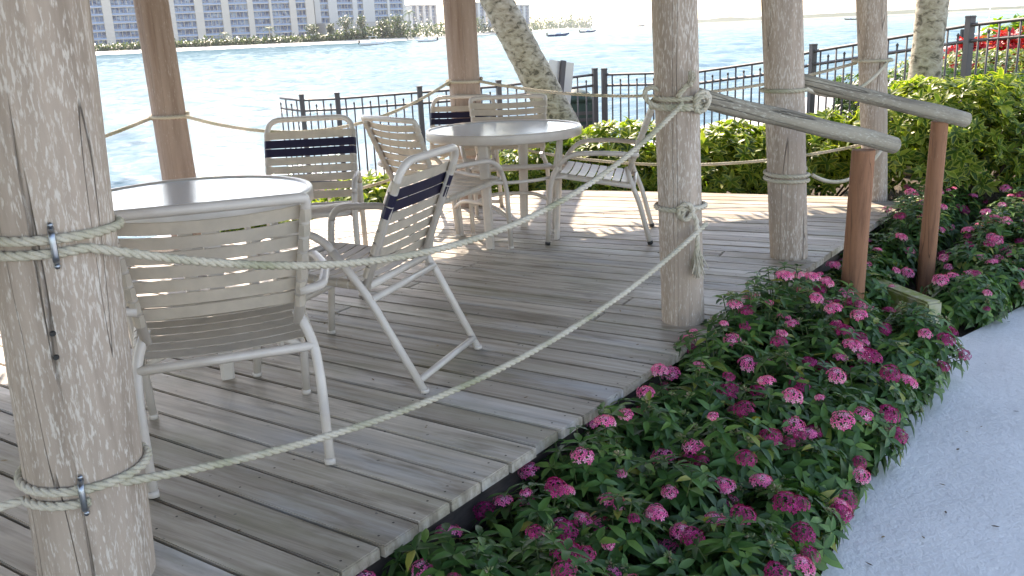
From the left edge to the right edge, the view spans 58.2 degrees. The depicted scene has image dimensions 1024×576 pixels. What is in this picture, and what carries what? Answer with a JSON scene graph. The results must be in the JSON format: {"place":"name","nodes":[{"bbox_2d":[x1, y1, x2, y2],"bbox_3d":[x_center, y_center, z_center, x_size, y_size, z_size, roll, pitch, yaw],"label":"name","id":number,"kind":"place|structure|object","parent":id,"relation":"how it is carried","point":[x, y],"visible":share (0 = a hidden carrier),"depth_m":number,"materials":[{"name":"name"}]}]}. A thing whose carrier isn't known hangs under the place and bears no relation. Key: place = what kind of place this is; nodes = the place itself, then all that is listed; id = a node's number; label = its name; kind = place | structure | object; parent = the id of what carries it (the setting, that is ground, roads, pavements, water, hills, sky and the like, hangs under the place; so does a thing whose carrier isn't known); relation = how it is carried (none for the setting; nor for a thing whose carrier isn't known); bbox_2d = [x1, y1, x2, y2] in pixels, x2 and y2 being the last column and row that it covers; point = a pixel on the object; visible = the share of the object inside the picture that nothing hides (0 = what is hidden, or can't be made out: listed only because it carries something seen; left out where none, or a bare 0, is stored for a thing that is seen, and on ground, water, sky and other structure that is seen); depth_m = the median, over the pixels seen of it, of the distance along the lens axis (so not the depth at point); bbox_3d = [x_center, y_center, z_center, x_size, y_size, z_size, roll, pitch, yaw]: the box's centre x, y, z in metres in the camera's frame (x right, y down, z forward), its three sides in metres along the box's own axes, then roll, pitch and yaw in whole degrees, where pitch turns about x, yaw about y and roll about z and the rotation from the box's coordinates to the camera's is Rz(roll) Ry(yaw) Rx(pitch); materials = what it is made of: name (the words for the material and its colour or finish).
{"place":"outdoors","nodes":[
{"label":"outdoors","id":0,"kind":"place"},
{"bbox_2d":[95,27,587,54],"bbox_3d":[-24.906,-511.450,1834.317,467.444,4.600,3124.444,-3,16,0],"label":"beach","id":1,"kind":"structure","parent":0,"point":[257,45],"depth_m":420.04,"materials":[{"name":"sand"}]},
{"bbox_2d":[89,0,315,44],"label":"condominium tower","id":2,"kind":"structure","parent":1,"relation":"on","point":[114,21],"depth_m":470.59,"materials":[{"name":"beige paint"}]},
{"bbox_2d":[95,8,594,50],"bbox_3d":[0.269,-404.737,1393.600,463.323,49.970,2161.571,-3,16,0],"label":"shore thicket","id":3,"kind":"object","parent":1,"relation":"on","point":[390,31],"visible":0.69,"depth_m":459.86,"materials":[{"name":"green plant"}]},
{"bbox_2d":[313,0,408,34],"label":"condominium tower","id":4,"kind":"structure","parent":1,"relation":"on","point":[326,12],"depth_m":519.08,"materials":[{"name":"grey"}]},
{"bbox_2d":[405,5,437,30],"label":"hotel block","id":5,"kind":"structure","parent":1,"relation":"on","point":[429,12],"depth_m":827.58,"materials":[{"name":"grey paint"}]},
{"bbox_2d":[96,10,1023,237],"bbox_3d":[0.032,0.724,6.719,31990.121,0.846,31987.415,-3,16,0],"label":"water","id":6,"kind":"structure","parent":0,"point":[246,87],"depth_m":56.79,"materials":[{"name":"liquid"}]},
{"bbox_2d":[150,121,1023,573],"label":"ground","id":7,"kind":"structure","parent":0,"point":[962,331],"depth_m":7.49,"materials":[{"name":"soil"}]},
{"bbox_2d":[0,0,155,575],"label":"roof post","id":8,"kind":"object","parent":7,"relation":"on","point":[66,348],"visible":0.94,"depth_m":2.11,"materials":[{"name":"grey wood"}]},
{"bbox_2d":[47,222,60,269],"bbox_3d":[-1.011,-0.091,2.030,0.015,0.106,0.038,-10,17,-25],"label":"rope clamp","id":9,"kind":"object","parent":8,"relation":"attached to","point":[53,245],"visible":1,"depth_m":2.02,"materials":[{"name":"silver metal"}]},
{"bbox_2d":[77,474,89,515],"bbox_3d":[-1.020,0.497,2.190,0.015,0.106,0.038,-9,17,-21],"label":"rope clamp","id":10,"kind":"object","parent":8,"relation":"attached to","point":[82,496],"visible":1,"depth_m":2.18,"materials":[{"name":"silver metal"}]},
{"bbox_2d":[0,102,683,269],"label":"rope","id":11,"kind":"object","parent":8,"relation":"attached to","point":[118,223],"visible":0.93,"depth_m":2.35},
{"bbox_2d":[0,222,707,511],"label":"rope","id":12,"kind":"object","parent":8,"relation":"attached to","point":[128,477],"visible":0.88,"depth_m":2.51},
{"bbox_2d":[317,168,423,202],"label":"variegated bush","id":13,"kind":"object","parent":7,"relation":"on","point":[374,194],"visible":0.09,"depth_m":7.98,"materials":[{"name":"green plant"}]},
{"bbox_2d":[280,68,598,182],"bbox_3d":[-1.036,-2.118,12.411,4.400,1.473,0.493,-1,16,6],"label":"metal fence","id":14,"kind":"object","parent":7,"relation":"on","point":[419,92],"visible":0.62,"depth_m":12.29,"materials":[{"name":"metal"}]},
{"bbox_2d":[0,190,906,575],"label":"wooden deck","id":15,"kind":"structure","parent":7,"relation":"on","point":[372,498],"depth_m":3.60,"materials":[{"name":"grey wood"}]},
{"bbox_2d":[133,0,200,249],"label":"roof post","id":16,"kind":"object","parent":15,"relation":"on","point":[161,69],"visible":0.62,"depth_m":5.70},
{"bbox_2d":[185,80,450,132],"bbox_3d":[-1.260,-1.245,6.438,2.104,0.284,0.025,-15,20,-38],"label":"rope","id":17,"kind":"object","parent":16,"relation":"attached to","point":[330,128],"visible":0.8,"depth_m":6.36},
{"bbox_2d":[111,175,313,379],"bbox_3d":[-1.328,-0.044,3.948,1.000,0.731,1.000,-3,16,0],"label":"patio table","id":18,"kind":"object","parent":15,"relation":"on","point":[182,191],"visible":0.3,"depth_m":3.90,"materials":[{"name":"metal"}]},
{"bbox_2d":[114,193,335,498],"bbox_3d":[-0.963,0.103,3.056,0.726,0.905,0.761,-8,16,-18],"label":"patio chair","id":19,"kind":"object","parent":15,"relation":"on","point":[147,334],"visible":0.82,"depth_m":2.82,"materials":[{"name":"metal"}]},
{"bbox_2d":[244,114,367,295],"bbox_3d":[-1.135,-0.474,5.149,0.610,0.908,0.796,-4,16,-4],"label":"patio chair","id":20,"kind":"object","parent":15,"relation":"on","point":[324,209],"visible":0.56,"depth_m":5.32,"materials":[{"name":"metal"}]},
{"bbox_2d":[249,144,481,393],"bbox_3d":[-0.615,-0.120,3.802,0.796,0.908,0.611,4,17,21],"label":"patio chair","id":21,"kind":"object","parent":15,"relation":"on","point":[330,248],"visible":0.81,"depth_m":3.69,"materials":[{"name":"metal"}]},
{"bbox_2d":[361,115,513,266],"bbox_3d":[-0.471,-0.647,5.695,0.746,0.887,0.712,-15,20,-38],"label":"patio chair","id":22,"kind":"object","parent":15,"relation":"on","point":[474,183],"visible":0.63,"depth_m":5.57,"materials":[{"name":"metal"}]},
{"bbox_2d":[409,94,503,224],"bbox_3d":[-0.396,-0.959,6.817,0.592,0.881,0.772,0,16,8],"label":"patio chair","id":23,"kind":"object","parent":15,"relation":"on","point":[459,117],"visible":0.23,"depth_m":7.00,"materials":[{"name":"metal"}]},
{"bbox_2d":[443,0,481,207],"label":"roof post","id":24,"kind":"object","parent":15,"relation":"on","point":[460,22],"visible":0.49,"depth_m":6.97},
{"bbox_2d":[478,62,857,97],"bbox_3d":[1.129,-1.538,6.894,2.802,0.208,0.025,0,16,7],"label":"rope","id":25,"kind":"object","parent":24,"relation":"attached to","point":[648,95],"visible":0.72,"depth_m":6.96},
{"bbox_2d":[516,144,860,165],"bbox_3d":[1.180,-1.053,7.030,2.861,0.259,0.025,-1,16,7],"label":"rope","id":26,"kind":"object","parent":24,"relation":"attached to","point":[706,164],"visible":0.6,"depth_m":7.01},
{"bbox_2d":[426,119,581,248],"bbox_3d":[-0.040,-0.693,6.067,1.010,0.731,1.010,-3,16,0],"label":"patio table","id":27,"kind":"object","parent":15,"relation":"on","point":[483,136],"visible":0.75,"depth_m":5.81,"materials":[{"name":"metal"}]},
{"bbox_2d":[459,94,556,235],"bbox_3d":[-0.009,-0.886,6.475,0.712,0.887,0.746,-3,16,0],"label":"patio chair","id":28,"kind":"object","parent":15,"relation":"on","point":[474,113],"visible":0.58,"depth_m":6.64,"materials":[{"name":"metal"}]},
{"bbox_2d":[545,107,654,244],"bbox_3d":[0.606,-0.774,5.980,0.746,0.887,0.712,0,16,10],"label":"patio chair","id":29,"kind":"object","parent":15,"relation":"on","point":[629,171],"visible":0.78,"depth_m":5.78,"materials":[{"name":"metal"}]},
{"bbox_2d":[761,0,807,260],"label":"roof post","id":30,"kind":"object","parent":15,"relation":"on","point":[783,41],"visible":0.92,"depth_m":5.08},
{"bbox_2d":[760,87,808,93],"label":"rope","id":31,"kind":"object","parent":30,"relation":"attached to","point":[784,91],"visible":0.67,"depth_m":5.00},
{"bbox_2d":[763,166,810,183],"bbox_3d":[1.561,-0.642,5.229,0.261,0.084,0.260,-3,16,0],"label":"rope","id":32,"kind":"object","parent":30,"relation":"attached to","point":[782,176],"visible":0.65,"depth_m":5.13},
{"bbox_2d":[807,58,890,97],"bbox_3d":[2.150,-1.313,5.801,0.025,0.178,1.920,8,19,33],"label":"rope","id":33,"kind":"object","parent":30,"relation":"attached to","point":[872,78],"visible":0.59,"depth_m":6.12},
{"bbox_2d":[856,0,887,201],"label":"roof post","id":34,"kind":"object","parent":15,"relation":"on","point":[871,17],"visible":0.62,"depth_m":6.54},
{"bbox_2d":[810,150,882,183],"bbox_3d":[2.212,-0.792,5.947,0.025,0.176,1.864,8,19,33],"label":"rope","id":35,"kind":"object","parent":34,"relation":"attached to","point":[821,179],"visible":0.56,"depth_m":5.54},
{"bbox_2d":[381,523,527,575],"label":"pentas plant","id":36,"kind":"object","parent":7,"relation":"on","point":[447,557],"visible":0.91,"depth_m":2.49,"materials":[{"name":"green plant"}]},
{"bbox_2d":[418,156,531,192],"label":"variegated bush","id":37,"kind":"object","parent":7,"relation":"on","point":[494,188],"visible":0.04,"depth_m":8.40,"materials":[{"name":"green plant"}]},
{"bbox_2d":[152,79,893,237],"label":"seawall","id":38,"kind":"object","parent":7,"relation":"on","point":[822,103],"visible":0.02,"depth_m":19.10,"materials":[{"name":"concrete"}]},
{"bbox_2d":[460,476,615,575],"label":"pentas plant","id":39,"kind":"object","parent":7,"relation":"on","point":[540,510],"visible":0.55,"depth_m":2.79,"materials":[{"name":"green plant"}]},
{"bbox_2d":[479,0,598,163],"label":"palm tree","id":40,"kind":"object","parent":7,"relation":"on","point":[523,51],"visible":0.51,"depth_m":9.48,"materials":[{"name":"beige plant"}]},
{"bbox_2d":[492,138,611,191],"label":"variegated bush","id":41,"kind":"object","parent":7,"relation":"on","point":[534,158],"visible":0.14,"depth_m":8.47,"materials":[{"name":"green plant"}]},
{"bbox_2d":[549,60,573,102],"bbox_3d":[0.642,-2.100,11.863,0.511,1.661,0.056,-14,20,-36],"label":"notice sign","id":42,"kind":"object","parent":7,"relation":"on","point":[562,70],"visible":0.36,"depth_m":11.71,"materials":[{"name":"silver metal"}]},
{"bbox_2d":[502,524,636,575],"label":"pentas plant","id":43,"kind":"object","parent":7,"relation":"on","point":[576,555],"visible":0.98,"depth_m":2.48,"materials":[{"name":"green plant"}]},
{"bbox_2d":[570,89,592,128],"bbox_3d":[0.906,-2.180,12.900,0.500,1.200,0.500,-6,16,-11],"label":"trash bin","id":44,"kind":"object","parent":7,"relation":"on","point":[582,109],"visible":0.12,"depth_m":12.62,"materials":[{"name":"teal plastic"}]},
{"bbox_2d":[517,414,659,531],"bbox_3d":[0.261,0.675,3.116,0.507,0.457,0.543,-3,16,0],"label":"pentas plant","id":45,"kind":"object","parent":7,"relation":"on","point":[589,476],"visible":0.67,"depth_m":3.02,"materials":[{"name":"green plant"}]},
{"bbox_2d":[553,491,700,575],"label":"pentas plant","id":46,"kind":"object","parent":7,"relation":"on","point":[623,546],"visible":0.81,"depth_m":2.69,"materials":[{"name":"green plant"}]},
{"bbox_2d":[562,116,703,191],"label":"variegated bush","id":47,"kind":"object","parent":7,"relation":"on","point":[631,128],"visible":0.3,"depth_m":8.24,"materials":[{"name":"green plant"}]},
{"bbox_2d":[574,385,694,480],"bbox_3d":[0.462,0.590,3.405,0.503,0.458,0.542,-3,16,0],"label":"pentas plant","id":48,"kind":"object","parent":7,"relation":"on","point":[647,437],"visible":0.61,"depth_m":3.28,"materials":[{"name":"green plant"}]},
{"bbox_2d":[602,454,744,551],"bbox_3d":[0.546,0.736,3.038,0.502,0.376,0.486,-17,21,-42],"label":"pentas plant","id":49,"kind":"object","parent":7,"relation":"on","point":[682,499],"visible":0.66,"depth_m":2.96,"materials":[{"name":"green plant"}]},
{"bbox_2d":[651,0,703,326],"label":"roof post","id":50,"kind":"object","parent":7,"relation":"on","point":[675,54],"visible":0.63,"depth_m":4.01,"materials":[{"name":"wood"}]},
{"bbox_2d":[642,69,711,114],"bbox_3d":[0.733,-0.855,3.993,0.285,0.194,0.259,6,18,29],"label":"rope","id":51,"kind":"object","parent":50,"relation":"attached to","point":[699,105],"visible":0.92,"depth_m":3.91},
{"bbox_2d":[653,201,708,278],"bbox_3d":[0.765,-0.236,4.157,0.241,0.350,0.285,-3,16,0],"label":"rope","id":52,"kind":"object","parent":50,"relation":"attached to","point":[697,265],"visible":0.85,"depth_m":4.05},
{"bbox_2d":[630,356,754,445],"bbox_3d":[0.700,0.510,3.645,0.520,0.480,0.529,-3,16,0],"label":"pentas plant","id":53,"kind":"object","parent":7,"relation":"on","point":[704,399],"visible":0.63,"depth_m":3.54,"materials":[{"name":"green plant"}]},
{"bbox_2d":[646,119,767,194],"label":"variegated bush","id":54,"kind":"object","parent":7,"relation":"on","point":[731,144],"visible":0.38,"depth_m":7.82,"materials":[{"name":"green plant"}]},
{"bbox_2d":[664,320,767,403],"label":"pentas plant","id":55,"kind":"object","parent":7,"relation":"on","point":[743,364],"visible":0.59,"depth_m":3.87,"materials":[{"name":"green plant"}]},
{"bbox_2d":[669,411,796,510],"bbox_3d":[0.768,0.619,3.289,0.516,0.437,0.498,-3,16,0],"label":"pentas plant","id":56,"kind":"object","parent":7,"relation":"on","point":[723,455],"visible":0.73,"depth_m":3.16,"materials":[{"name":"green plant"}]},
{"bbox_2d":[657,504,820,575],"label":"pentas plant","id":57,"kind":"object","parent":7,"relation":"on","point":[734,551],"visible":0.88,"depth_m":2.65,"materials":[{"name":"green plant"}]},
{"bbox_2d":[701,280,802,380],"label":"pentas plant","id":58,"kind":"object","parent":7,"relation":"on","point":[742,321],"visible":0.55,"depth_m":4.10,"materials":[{"name":"green plant"}]},
{"bbox_2d":[715,375,820,450],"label":"pentas plant","id":59,"kind":"object","parent":7,"relation":"on","point":[785,418],"visible":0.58,"depth_m":3.44,"materials":[{"name":"green plant"}]},
{"bbox_2d":[719,473,853,570],"bbox_3d":[0.887,0.774,3.014,0.440,0.322,0.465,7,18,31],"label":"pentas plant","id":60,"kind":"object","parent":7,"relation":"on","point":[798,514],"visible":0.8,"depth_m":2.90,"materials":[{"name":"green plant"}]},
{"bbox_2d":[743,262,834,344],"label":"pentas plant","id":61,"kind":"object","parent":7,"relation":"on","point":[786,277],"visible":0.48,"depth_m":4.39,"materials":[{"name":"green plant"}]},
{"bbox_2d":[736,336,848,412],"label":"pentas plant","id":62,"kind":"object","parent":7,"relation":"on","point":[789,373],"visible":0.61,"depth_m":3.74,"materials":[{"name":"green plant"}]},
{"bbox_2d":[601,15,1023,145],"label":"metal fence","id":63,"kind":"object","parent":7,"relation":"on","point":[969,40],"visible":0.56,"depth_m":9.74,"materials":[{"name":"metal"}]},
{"bbox_2d":[788,275,843,333],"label":"pentas plant","id":64,"kind":"object","parent":7,"relation":"on","point":[824,294],"visible":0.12,"depth_m":4.73,"materials":[{"name":"green plant"}]},
{"bbox_2d":[759,427,873,525],"bbox_3d":[1.032,0.675,3.307,0.480,0.341,0.503,-3,16,0],"label":"pentas plant","id":65,"kind":"object","parent":7,"relation":"on","point":[812,462],"visible":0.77,"depth_m":3.19,"materials":[{"name":"green plant"}]},
{"bbox_2d":[770,317,876,383],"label":"pentas plant","id":66,"kind":"object","parent":7,"relation":"on","point":[827,346],"visible":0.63,"depth_m":4.00,"materials":[{"name":"green plant"}]},
{"bbox_2d":[745,109,904,195],"bbox_3d":[2.640,-1.111,7.977,1.405,0.877,1.177,-3,16,0],"label":"variegated bush","id":67,"kind":"object","parent":7,"relation":"on","point":[831,166],"visible":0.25,"depth_m":7.59,"materials":[{"name":"green plant"}]},
{"bbox_2d":[793,287,889,358],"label":"pentas plant","id":68,"kind":"object","parent":7,"relation":"on","point":[867,322],"visible":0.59,"depth_m":4.27,"materials":[{"name":"green plant"}]},
{"bbox_2d":[810,272,877,313],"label":"pentas plant","id":69,"kind":"object","parent":7,"relation":"on","point":[830,292],"visible":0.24,"depth_m":4.99,"materials":[{"name":"green plant"}]},
{"bbox_2d":[792,385,909,475],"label":"pentas plant","id":70,"kind":"object","parent":7,"relation":"on","point":[851,431],"visible":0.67,"depth_m":3.43,"materials":[{"name":"green plant"}]},
{"bbox_2d":[816,260,894,313],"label":"pentas plant","id":71,"kind":"object","parent":7,"relation":"on","point":[876,292],"visible":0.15,"depth_m":5.21,"materials":[{"name":"green plant"}]},
{"bbox_2d":[841,148,875,300],"bbox_3d":[1.865,-0.229,4.995,0.129,1.055,0.229,1,16,13],"label":"rail post","id":72,"kind":"object","parent":7,"relation":"on","point":[857,227],"visible":0.71,"depth_m":4.89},
{"bbox_2d":[699,88,900,153],"bbox_3d":[1.405,-0.795,4.437,1.438,0.438,0.098,-12,18,-30],"label":"log handrail","id":73,"kind":"object","parent":72,"relation":"on","point":[723,104],"visible":0.97,"depth_m":4.37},
{"bbox_2d":[815,349,925,433],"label":"pentas plant","id":74,"kind":"object","parent":7,"relation":"on","point":[884,389],"visible":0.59,"depth_m":3.77,"materials":[{"name":"green plant"}]},
{"bbox_2d":[834,244,914,286],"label":"pentas plant","id":75,"kind":"object","parent":7,"relation":"on","point":[899,278],"visible":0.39,"depth_m":5.58,"materials":[{"name":"green plant"}]},
{"bbox_2d":[849,306,902,333],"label":"pentas plant","id":76,"kind":"object","parent":7,"relation":"on","point":[881,316],"visible":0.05,"depth_m":4.65,"materials":[{"name":"green plant"}]},
{"bbox_2d":[868,231,918,286],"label":"pentas plant","id":77,"kind":"object","parent":7,"relation":"on","point":[891,244],"visible":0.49,"depth_m":5.81,"materials":[{"name":"green plant"}]},
{"bbox_2d":[848,332,950,415],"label":"pentas plant","id":78,"kind":"object","parent":7,"relation":"on","point":[903,358],"visible":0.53,"depth_m":4.00,"materials":[{"name":"green plant"}]},
{"bbox_2d":[868,277,941,330],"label":"bed kerb","id":79,"kind":"structure","parent":7,"relation":"on","point":[897,293],"depth_m":5.08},
{"bbox_2d":[870,194,950,278],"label":"pentas plant","id":80,"kind":"object","parent":7,"relation":"on","point":[913,233],"visible":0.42,"depth_m":6.07,"materials":[{"name":"green plant"}]},
{"bbox_2d":[884,188,955,252],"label":"pentas plant","id":81,"kind":"object","parent":7,"relation":"on","point":[913,202],"visible":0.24,"depth_m":6.36,"materials":[{"name":"green plant"}]},
{"bbox_2d":[873,301,971,386],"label":"pentas plant","id":82,"kind":"object","parent":7,"relation":"on","point":[914,326],"visible":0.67,"depth_m":4.28,"materials":[{"name":"green plant"}]},
{"bbox_2d":[822,66,1023,120],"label":"clipped hedge","id":83,"kind":"object","parent":7,"relation":"on","point":[948,74],"visible":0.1,"depth_m":10.11,"materials":[{"name":"green plant"}]},
{"bbox_2d":[892,177,956,245],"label":"pentas plant","id":84,"kind":"object","parent":7,"relation":"on","point":[915,187],"visible":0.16,"depth_m":6.83,"materials":[{"name":"green plant"}]},
{"bbox_2d":[903,0,949,175],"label":"palm tree","id":85,"kind":"object","parent":7,"relation":"on","point":[928,40],"visible":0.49,"depth_m":8.01,"materials":[{"name":"beige plant"}]},
{"bbox_2d":[915,121,948,296],"bbox_3d":[2.544,-0.454,5.583,0.100,1.115,0.186,3,17,19],"label":"rail post","id":86,"kind":"object","parent":7,"relation":"on","point":[932,202],"visible":0.94,"depth_m":5.53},
{"bbox_2d":[804,73,971,126],"bbox_3d":[2.118,-1.069,5.243,1.120,0.372,0.096,-5,16,-11],"label":"log handrail","id":87,"kind":"object","parent":86,"relation":"on","point":[923,109],"visible":0.92,"depth_m":5.22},
{"bbox_2d":[840,67,1023,203],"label":"variegated bush","id":88,"kind":"object","parent":7,"relation":"on","point":[991,128],"visible":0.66,"depth_m":6.88,"materials":[{"name":"green plant"}]},
{"bbox_2d":[909,185,971,253],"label":"pentas plant","id":89,"kind":"object","parent":7,"relation":"on","point":[955,226],"visible":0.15,"depth_m":6.59,"materials":[{"name":"green plant"}]},
{"bbox_2d":[924,182,986,227],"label":"pentas plant","id":90,"kind":"object","parent":7,"relation":"on","point":[970,200],"visible":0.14,"depth_m":6.95,"materials":[{"name":"green plant"}]},
{"bbox_2d":[888,48,1023,86],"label":"clipped hedge","id":91,"kind":"object","parent":7,"relation":"on","point":[991,55],"visible":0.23,"depth_m":11.37,"materials":[{"name":"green plant"}]},
{"bbox_2d":[943,182,982,240],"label":"pentas plant","id":92,"kind":"object","parent":7,"relation":"on","point":[965,212],"visible":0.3,"depth_m":6.83,"materials":[{"name":"green plant"}]},
{"bbox_2d":[919,270,1012,331],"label":"pentas plant","id":93,"kind":"object","parent":7,"relation":"on","point":[968,300],"visible":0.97,"depth_m":5.09,"materials":[{"name":"green plant"}]},
{"bbox_2d":[943,35,995,76],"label":"red plant","id":94,"kind":"object","parent":7,"relation":"on","point":[981,46],"visible":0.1,"depth_m":12.62,"materials":[{"name":"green plant"}]},
{"bbox_2d":[934,237,1008,284],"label":"pentas plant","id":95,"kind":"object","parent":7,"relation":"on","point":[967,257],"visible":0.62,"depth_m":5.63,"materials":[{"name":"green plant"}]},
{"bbox_2d":[952,202,1023,257],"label":"pentas plant","id":96,"kind":"object","parent":7,"relation":"on","point":[999,235],"visible":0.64,"depth_m":5.87,"materials":[{"name":"green plant"}]},
{"bbox_2d":[959,257,1023,310],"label":"pentas plant","id":97,"kind":"object","parent":7,"relation":"on","point":[1010,281],"visible":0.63,"depth_m":5.35,"materials":[{"name":"green plant"}]},
{"bbox_2d":[973,194,1023,243],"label":"pentas plant","id":98,"kind":"object","parent":7,"relation":"on","point":[1012,211],"visible":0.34,"depth_m":6.11,"materials":[{"name":"green plant"}]},
{"bbox_2d":[975,13,1023,47],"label":"lime bush","id":99,"kind":"object","parent":7,"relation":"on","point":[1015,25],"visible":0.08,"depth_m":14.65,"materials":[{"name":"green plant"}]},
{"bbox_2d":[981,175,1023,219],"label":"pentas plant","id":100,"kind":"object","parent":7,"relation":"on","point":[1010,186],"visible":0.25,"depth_m":6.79,"materials":[{"name":"green plant"}]},
{"bbox_2d":[983,26,1023,76],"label":"red plant","id":101,"kind":"object","parent":7,"relation":"on","point":[1013,43],"visible":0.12,"depth_m":12.56,"materials":[{"name":"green plant"}]},
{"bbox_2d":[991,187,1023,221],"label":"pentas plant","id":102,"kind":"object","parent":7,"relation":"on","point":[1017,195],"visible":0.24,"depth_m":6.39,"materials":[{"name":"green plant"}]},
{"bbox_2d":[993,242,1023,279],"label":"pentas plant","id":103,"kind":"object","parent":7,"relation":"on","point":[1016,252],"visible":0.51,"depth_m":5.59,"materials":[{"name":"green plant"}]},
{"bbox_2d":[405,0,1023,34],"label":"sky","id":104,"kind":"structure","parent":0,"point":[604,13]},
{"bbox_2d":[637,5,1023,25],"bbox_3d":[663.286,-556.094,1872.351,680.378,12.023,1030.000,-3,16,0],"label":"land","id":105,"kind":"structure","parent":0,"point":[820,16],"depth_m":1916.90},
{"bbox_2d":[821,305,1023,575],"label":"path","id":106,"kind":"structure","parent":0,"point":[979,474],"depth_m":3.40,"materials":[{"name":"concrete"}]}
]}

